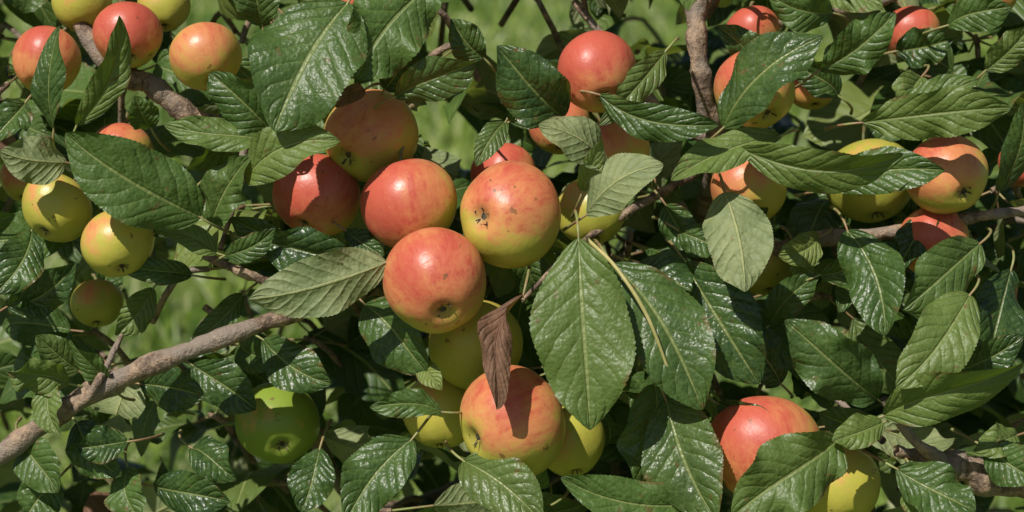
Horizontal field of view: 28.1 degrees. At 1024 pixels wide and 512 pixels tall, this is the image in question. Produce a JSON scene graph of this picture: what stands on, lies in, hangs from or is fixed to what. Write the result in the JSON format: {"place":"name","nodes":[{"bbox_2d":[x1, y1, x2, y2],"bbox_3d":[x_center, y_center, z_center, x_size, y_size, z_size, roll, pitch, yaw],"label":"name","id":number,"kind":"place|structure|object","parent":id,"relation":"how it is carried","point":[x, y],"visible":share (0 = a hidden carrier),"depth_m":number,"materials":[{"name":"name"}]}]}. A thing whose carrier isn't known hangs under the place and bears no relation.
{"place":"outdoors","nodes":[
{"label":"outdoors","id":0,"kind":"place"},
{"bbox_2d":[0,0,1023,511],"bbox_3d":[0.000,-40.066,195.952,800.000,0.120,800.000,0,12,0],"label":"ground","id":1,"kind":"structure","parent":0,"point":[56,440],"depth_m":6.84,"materials":[{"name":"green plant"}]},
{"bbox_2d":[0,0,1023,511],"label":"apple tree","id":2,"kind":"object","parent":1,"relation":"on","point":[912,382],"visible":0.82,"depth_m":1.49,"materials":[{"name":"green plant"}]},
{"bbox_2d":[0,164,27,201],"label":"apple","id":3,"kind":"object","parent":2,"relation":"attached to","point":[13,186],"visible":0.33,"depth_m":1.62,"materials":[{"name":"food"}]},
{"bbox_2d":[12,26,81,90],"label":"apple","id":4,"kind":"object","parent":2,"relation":"attached to","point":[28,47],"visible":0.59,"depth_m":1.54,"materials":[{"name":"red food"}]},
{"bbox_2d":[22,174,92,241],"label":"apple","id":5,"kind":"object","parent":2,"relation":"hanging from","point":[60,209],"visible":0.9,"depth_m":1.51,"materials":[{"name":"yellow food"}]},
{"bbox_2d":[51,0,111,31],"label":"apple","id":6,"kind":"object","parent":2,"relation":"attached to","point":[69,14],"visible":0.78,"depth_m":1.56,"materials":[{"name":"food"}]},
{"bbox_2d":[70,273,123,326],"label":"apple","id":7,"kind":"object","parent":2,"relation":"hanging from","point":[95,302],"visible":0.99,"depth_m":1.61,"materials":[{"name":"green food"}]},
{"bbox_2d":[80,212,154,276],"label":"apple","id":8,"kind":"object","parent":2,"relation":"hanging from","point":[110,245],"visible":0.84,"depth_m":1.48,"materials":[{"name":"yellow food"}]},
{"bbox_2d":[96,111,153,148],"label":"apple","id":9,"kind":"object","parent":2,"relation":"attached to","point":[124,129],"visible":0.32,"depth_m":1.59,"materials":[{"name":"orange food"}]},
{"bbox_2d":[92,0,162,67],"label":"apple","id":10,"kind":"object","parent":2,"relation":"attached to","point":[143,25],"visible":0.7,"depth_m":1.53,"materials":[{"name":"red food"}]},
{"bbox_2d":[137,0,190,31],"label":"apple","id":11,"kind":"object","parent":2,"relation":"attached to","point":[171,15],"visible":0.71,"depth_m":1.59,"materials":[{"name":"yellow food"}]},
{"bbox_2d":[169,22,241,90],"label":"apple","id":12,"kind":"object","parent":2,"relation":"attached to","point":[199,52],"visible":0.78,"depth_m":1.52,"materials":[{"name":"orange food"}]},
{"bbox_2d":[235,382,319,463],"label":"apple","id":13,"kind":"object","parent":2,"relation":"hanging from","point":[277,426],"visible":0.9,"depth_m":1.58,"materials":[{"name":"green food"}]},
{"bbox_2d":[272,154,360,235],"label":"apple","id":14,"kind":"object","parent":2,"relation":"attached to","point":[319,192],"visible":0.8,"depth_m":1.53,"materials":[{"name":"red food"}]},
{"bbox_2d":[324,89,418,181],"bbox_3d":[-0.105,-0.093,1.554,0.070,0.074,0.085,42,45,3],"label":"apple","id":15,"kind":"object","parent":2,"relation":"attached to","point":[367,134],"visible":0.76,"depth_m":1.52,"materials":[{"name":"red food"}]},
{"bbox_2d":[360,146,456,247],"bbox_3d":[-0.077,-0.043,1.516,0.072,0.083,0.069,-12,-11,-16],"label":"apple","id":16,"kind":"object","parent":2,"relation":"hanging from","point":[400,199],"visible":0.78,"depth_m":1.49,"materials":[{"name":"red food"}]},
{"bbox_2d":[382,227,485,333],"bbox_3d":[-0.057,0.014,1.480,0.074,0.078,0.088,-3,39,-14],"label":"apple","id":17,"kind":"object","parent":2,"relation":"hanging from","point":[434,280],"visible":1,"depth_m":1.45,"materials":[{"name":"red food"}]},
{"bbox_2d":[403,378,465,447],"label":"apple","id":18,"kind":"object","parent":2,"relation":"hanging from","point":[435,431],"visible":0.53,"depth_m":1.55,"materials":[{"name":"yellow food"}]},
{"bbox_2d":[428,300,522,389],"bbox_3d":[-0.030,0.061,1.557,0.073,0.085,0.075,-15,-19,-10],"label":"apple","id":19,"kind":"object","parent":2,"relation":"hanging from","point":[455,355],"visible":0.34,"depth_m":1.53,"materials":[{"name":"food"}]},
{"bbox_2d":[470,133,534,182],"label":"apple","id":20,"kind":"object","parent":2,"relation":"attached to","point":[509,152],"visible":0.27,"depth_m":1.56,"materials":[{"name":"red food"}]},
{"bbox_2d":[460,160,560,268],"bbox_3d":[0.003,-0.030,1.496,0.074,0.079,0.088,6,7,38],"label":"apple","id":21,"kind":"object","parent":2,"relation":"hanging from","point":[510,213],"visible":0.98,"depth_m":1.47,"materials":[{"name":"red food"}]},
{"bbox_2d":[460,365,565,475],"bbox_3d":[0.007,0.119,1.504,0.094,0.084,0.082,-21,48,-31],"label":"apple","id":22,"kind":"object","parent":2,"relation":"hanging from","point":[525,423],"visible":0.83,"depth_m":1.47,"materials":[{"name":"food"}]},
{"bbox_2d":[529,102,589,154],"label":"apple","id":23,"kind":"object","parent":2,"relation":"attached to","point":[540,140],"visible":0.28,"depth_m":1.61,"materials":[{"name":"food"}]},
{"bbox_2d":[548,405,604,475],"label":"apple","id":24,"kind":"object","parent":2,"relation":"hanging from","point":[581,450],"visible":0.48,"depth_m":1.53,"materials":[{"name":"yellow food"}]},
{"bbox_2d":[559,180,626,243],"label":"apple","id":25,"kind":"object","parent":2,"relation":"hanging from","point":[609,225],"visible":0.46,"depth_m":1.55,"materials":[{"name":"yellow food"}]},
{"bbox_2d":[557,30,635,112],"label":"apple","id":26,"kind":"object","parent":2,"relation":"attached to","point":[598,61],"visible":0.84,"depth_m":1.48,"materials":[{"name":"red food"}]},
{"bbox_2d":[592,112,649,158],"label":"apple","id":27,"kind":"object","parent":2,"relation":"attached to","point":[616,138],"visible":0.2,"depth_m":1.54,"materials":[{"name":"food"}]},
{"bbox_2d":[711,161,786,219],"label":"apple","id":28,"kind":"object","parent":2,"relation":"hanging from","point":[747,179],"visible":0.43,"depth_m":1.53,"materials":[{"name":"orange food"}]},
{"bbox_2d":[727,1,779,34],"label":"apple","id":29,"kind":"object","parent":2,"relation":"attached to","point":[759,20],"visible":0.49,"depth_m":1.58,"materials":[{"name":"red food"}]},
{"bbox_2d":[714,51,794,127],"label":"apple","id":30,"kind":"object","parent":2,"relation":"attached to","point":[779,107],"visible":0.37,"depth_m":1.51,"materials":[{"name":"yellow food"}]},
{"bbox_2d":[711,383,819,492],"bbox_3d":[0.185,0.135,1.505,0.085,0.094,0.080,-10,-30,0],"label":"apple","id":31,"kind":"object","parent":2,"relation":"hanging from","point":[743,433],"visible":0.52,"depth_m":1.47,"materials":[{"name":"red plant"}]},
{"bbox_2d":[748,238,792,294],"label":"apple","id":32,"kind":"object","parent":2,"relation":"hanging from","point":[776,271],"visible":0.29,"depth_m":1.62,"materials":[{"name":"food"}]},
{"bbox_2d":[793,79,831,109],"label":"apple","id":33,"kind":"object","parent":2,"relation":"attached to","point":[804,98],"visible":0.41,"depth_m":1.63,"materials":[{"name":"yellow food"}]},
{"bbox_2d":[805,446,880,511],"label":"apple","id":34,"kind":"object","parent":2,"relation":"hanging from","point":[856,487],"visible":0.51,"depth_m":1.50,"materials":[{"name":"yellow food"}]},
{"bbox_2d":[826,125,910,222],"bbox_3d":[0.277,-0.064,1.593,0.071,0.082,0.073,-9,-25,6],"label":"apple","id":35,"kind":"object","parent":2,"relation":"attached to","point":[870,208],"visible":0.48,"depth_m":1.57,"materials":[{"name":"yellow food"}]},
{"bbox_2d":[887,3,940,57],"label":"apple","id":36,"kind":"object","parent":2,"relation":"attached to","point":[909,17],"visible":0.49,"depth_m":1.64,"materials":[{"name":"red food"}]},
{"bbox_2d":[900,208,969,272],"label":"apple","id":37,"kind":"object","parent":2,"relation":"hanging from","point":[927,234],"visible":0.45,"depth_m":1.52,"materials":[{"name":"red food"}]},
{"bbox_2d":[907,136,988,213],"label":"apple","id":38,"kind":"object","parent":2,"relation":"attached to","point":[959,183],"visible":0.76,"depth_m":1.50,"materials":[{"name":"food"}]},
{"bbox_2d":[1002,0,1016,8],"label":"apple","id":39,"kind":"object","parent":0,"point":[1011,3],"visible":0.08,"depth_m":1.63,"materials":[{"name":"orange food"}]},
{"bbox_2d":[998,152,1023,186],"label":"apple","id":40,"kind":"object","parent":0,"point":[1019,182],"visible":0.16,"depth_m":1.57,"materials":[{"name":"red food"}]}
]}

